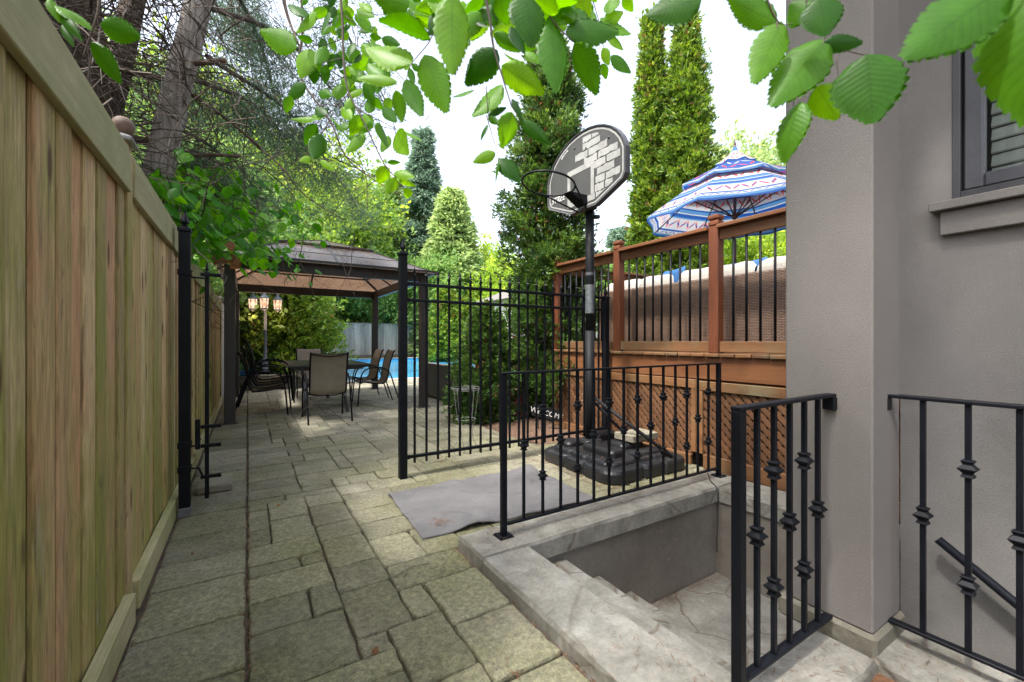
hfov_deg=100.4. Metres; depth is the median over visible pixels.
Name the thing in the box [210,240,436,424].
gazebo
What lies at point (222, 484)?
loose stone
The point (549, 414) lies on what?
welcome sign
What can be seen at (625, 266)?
hedge tree
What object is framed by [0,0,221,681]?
wooden fence
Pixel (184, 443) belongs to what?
gate post
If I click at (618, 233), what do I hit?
conifer tree
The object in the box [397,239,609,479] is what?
iron fence
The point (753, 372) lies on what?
raised deck
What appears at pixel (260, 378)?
patio chair
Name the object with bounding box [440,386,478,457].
plant cage
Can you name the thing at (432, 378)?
wicker sectional
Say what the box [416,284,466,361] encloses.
arborvitae
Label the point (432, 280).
hedge tree
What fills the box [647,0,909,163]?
elm branch
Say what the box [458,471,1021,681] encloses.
sunken stairwell
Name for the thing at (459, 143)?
sky
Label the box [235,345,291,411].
patio chair
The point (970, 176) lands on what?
window
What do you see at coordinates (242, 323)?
cedar shrub
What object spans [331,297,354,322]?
hedge tree
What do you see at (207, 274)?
garden gate
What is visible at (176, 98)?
juniper tree
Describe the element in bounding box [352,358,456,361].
pool wall
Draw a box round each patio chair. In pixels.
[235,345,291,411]
[235,351,288,414]
[238,340,294,406]
[296,348,321,397]
[302,352,352,424]
[343,349,388,397]
[352,349,397,406]
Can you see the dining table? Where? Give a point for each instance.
(301, 366)
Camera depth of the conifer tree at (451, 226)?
31.83 m
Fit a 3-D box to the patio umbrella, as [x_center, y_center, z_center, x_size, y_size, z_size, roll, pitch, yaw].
[3.347,-1.470,6.405,2.431,3.160,2.431,0,0,-21]
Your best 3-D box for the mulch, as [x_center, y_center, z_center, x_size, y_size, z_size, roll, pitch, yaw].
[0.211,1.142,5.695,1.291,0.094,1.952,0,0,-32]
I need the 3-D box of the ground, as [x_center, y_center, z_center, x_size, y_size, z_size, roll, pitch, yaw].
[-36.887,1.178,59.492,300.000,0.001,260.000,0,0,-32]
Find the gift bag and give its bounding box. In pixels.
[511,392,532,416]
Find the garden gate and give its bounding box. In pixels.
[191,262,220,498]
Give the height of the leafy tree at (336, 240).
14.248 m
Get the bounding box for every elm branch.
[45,0,140,83]
[260,0,421,198]
[356,0,618,184]
[591,0,633,78]
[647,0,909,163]
[897,0,1023,128]
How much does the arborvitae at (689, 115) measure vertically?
8.342 m
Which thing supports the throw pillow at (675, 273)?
on the wicker sofa at (767, 300)
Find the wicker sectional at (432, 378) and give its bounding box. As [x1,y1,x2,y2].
[428,362,512,399]
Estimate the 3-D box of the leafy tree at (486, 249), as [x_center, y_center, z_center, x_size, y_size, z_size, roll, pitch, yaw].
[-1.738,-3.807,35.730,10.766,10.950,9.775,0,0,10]
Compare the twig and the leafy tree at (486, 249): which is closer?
the twig
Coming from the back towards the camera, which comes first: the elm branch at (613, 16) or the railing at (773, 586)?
the railing at (773, 586)
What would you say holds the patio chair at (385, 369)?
on the paving
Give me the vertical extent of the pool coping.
0.042 m
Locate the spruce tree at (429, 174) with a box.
[396,125,444,262]
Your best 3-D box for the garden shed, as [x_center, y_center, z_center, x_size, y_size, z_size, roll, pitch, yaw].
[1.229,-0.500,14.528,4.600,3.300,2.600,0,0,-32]
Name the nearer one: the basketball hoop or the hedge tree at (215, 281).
the basketball hoop
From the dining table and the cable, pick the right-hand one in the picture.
the cable
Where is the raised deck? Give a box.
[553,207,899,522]
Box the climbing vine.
[146,148,326,294]
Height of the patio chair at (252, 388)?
0.997 m
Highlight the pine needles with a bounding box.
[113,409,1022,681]
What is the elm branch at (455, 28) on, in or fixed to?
attached to the elm tree
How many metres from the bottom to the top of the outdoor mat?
0.037 m
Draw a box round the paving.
[115,378,721,681]
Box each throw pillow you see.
[663,266,686,282]
[735,257,766,266]
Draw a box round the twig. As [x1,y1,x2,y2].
[393,563,429,576]
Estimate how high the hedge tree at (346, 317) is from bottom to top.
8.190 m
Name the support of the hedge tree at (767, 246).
on the pool deck
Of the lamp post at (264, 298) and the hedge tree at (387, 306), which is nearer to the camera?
the lamp post at (264, 298)
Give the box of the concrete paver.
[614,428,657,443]
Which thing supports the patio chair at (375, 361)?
on the paving
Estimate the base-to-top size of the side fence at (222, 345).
1.990 m
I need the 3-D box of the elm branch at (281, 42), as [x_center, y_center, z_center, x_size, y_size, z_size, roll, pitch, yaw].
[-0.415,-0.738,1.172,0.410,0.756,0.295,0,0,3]
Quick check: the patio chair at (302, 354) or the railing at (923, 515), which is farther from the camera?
the patio chair at (302, 354)
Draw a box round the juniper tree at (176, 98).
[39,0,503,423]
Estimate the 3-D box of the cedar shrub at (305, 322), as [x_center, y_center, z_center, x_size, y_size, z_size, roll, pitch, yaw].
[-6.316,-0.793,11.903,3.635,4.061,3.620,0,0,3]
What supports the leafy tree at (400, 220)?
on the ground
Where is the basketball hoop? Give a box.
[521,124,684,484]
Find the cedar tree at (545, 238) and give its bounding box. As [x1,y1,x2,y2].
[482,32,612,420]
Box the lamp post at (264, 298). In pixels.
[247,292,282,371]
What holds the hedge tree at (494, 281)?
on the ground
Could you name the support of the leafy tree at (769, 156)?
on the pool deck
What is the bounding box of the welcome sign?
[531,404,562,428]
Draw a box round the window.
[952,43,1023,198]
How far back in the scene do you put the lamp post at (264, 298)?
10.44 m
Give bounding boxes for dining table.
[279,359,371,415]
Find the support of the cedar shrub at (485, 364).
on the ground
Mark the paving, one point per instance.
(198, 639)
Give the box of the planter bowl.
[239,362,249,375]
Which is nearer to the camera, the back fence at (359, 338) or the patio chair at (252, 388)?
the patio chair at (252, 388)
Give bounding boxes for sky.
[102,0,785,332]
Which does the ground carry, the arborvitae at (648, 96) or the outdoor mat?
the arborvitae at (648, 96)
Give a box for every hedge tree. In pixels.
[196,240,240,295]
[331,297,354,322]
[332,253,393,351]
[345,246,425,329]
[393,244,494,325]
[463,255,513,300]
[578,241,627,331]
[724,229,785,264]
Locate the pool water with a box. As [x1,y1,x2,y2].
[347,360,473,379]
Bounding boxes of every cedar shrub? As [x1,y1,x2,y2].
[239,292,283,374]
[239,293,358,373]
[440,299,531,425]
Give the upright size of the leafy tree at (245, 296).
7.806 m
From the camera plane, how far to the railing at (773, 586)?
1.37 m
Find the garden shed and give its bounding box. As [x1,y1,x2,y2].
[477,292,597,340]
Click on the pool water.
(393, 370)
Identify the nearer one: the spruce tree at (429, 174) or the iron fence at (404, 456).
the iron fence at (404, 456)
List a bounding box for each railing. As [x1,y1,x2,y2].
[493,363,726,540]
[730,393,836,681]
[887,394,1023,681]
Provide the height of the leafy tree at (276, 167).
12.856 m
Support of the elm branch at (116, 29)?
attached to the elm tree
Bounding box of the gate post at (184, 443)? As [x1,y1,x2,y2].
[177,210,191,517]
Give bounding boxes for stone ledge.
[239,373,308,390]
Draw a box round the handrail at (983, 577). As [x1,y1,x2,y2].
[934,537,1015,608]
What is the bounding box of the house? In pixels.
[778,0,1023,669]
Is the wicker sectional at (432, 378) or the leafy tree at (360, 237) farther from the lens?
the leafy tree at (360, 237)
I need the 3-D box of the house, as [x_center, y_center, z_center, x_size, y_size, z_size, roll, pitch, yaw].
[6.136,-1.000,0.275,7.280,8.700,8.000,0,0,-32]
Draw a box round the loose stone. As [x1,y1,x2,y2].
[195,476,232,494]
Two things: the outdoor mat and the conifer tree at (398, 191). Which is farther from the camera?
the conifer tree at (398, 191)
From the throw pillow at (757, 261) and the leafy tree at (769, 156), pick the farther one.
the leafy tree at (769, 156)
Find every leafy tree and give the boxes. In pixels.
[102,9,352,244]
[125,66,330,347]
[216,131,377,318]
[271,118,410,322]
[341,158,424,329]
[466,231,518,283]
[708,115,785,166]
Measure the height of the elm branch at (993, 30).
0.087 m
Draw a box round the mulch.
[482,417,583,443]
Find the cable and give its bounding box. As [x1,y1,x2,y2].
[707,473,718,552]
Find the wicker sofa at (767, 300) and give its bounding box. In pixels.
[600,256,785,341]
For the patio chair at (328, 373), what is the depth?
6.11 m
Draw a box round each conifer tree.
[348,175,410,342]
[408,185,484,356]
[603,223,628,261]
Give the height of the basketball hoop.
3.190 m
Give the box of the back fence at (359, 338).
[331,322,418,357]
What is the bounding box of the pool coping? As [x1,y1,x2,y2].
[347,357,456,381]
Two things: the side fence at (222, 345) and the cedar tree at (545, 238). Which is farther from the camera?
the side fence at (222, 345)
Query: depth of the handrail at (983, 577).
1.99 m
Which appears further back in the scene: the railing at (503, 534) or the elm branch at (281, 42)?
the railing at (503, 534)
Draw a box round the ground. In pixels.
[112,357,899,681]
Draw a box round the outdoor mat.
[388,464,591,539]
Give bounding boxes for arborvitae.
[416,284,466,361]
[458,290,477,329]
[623,1,669,274]
[640,10,730,275]
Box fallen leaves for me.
[190,432,442,654]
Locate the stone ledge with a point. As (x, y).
(242, 379)
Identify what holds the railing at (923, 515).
on the sunken stairwell
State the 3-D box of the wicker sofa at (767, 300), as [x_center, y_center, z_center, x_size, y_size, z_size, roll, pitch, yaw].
[2.338,-0.343,4.427,0.920,0.825,3.141,0,0,-32]
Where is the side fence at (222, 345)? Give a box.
[219,296,223,396]
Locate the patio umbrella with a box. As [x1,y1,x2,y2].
[647,139,785,262]

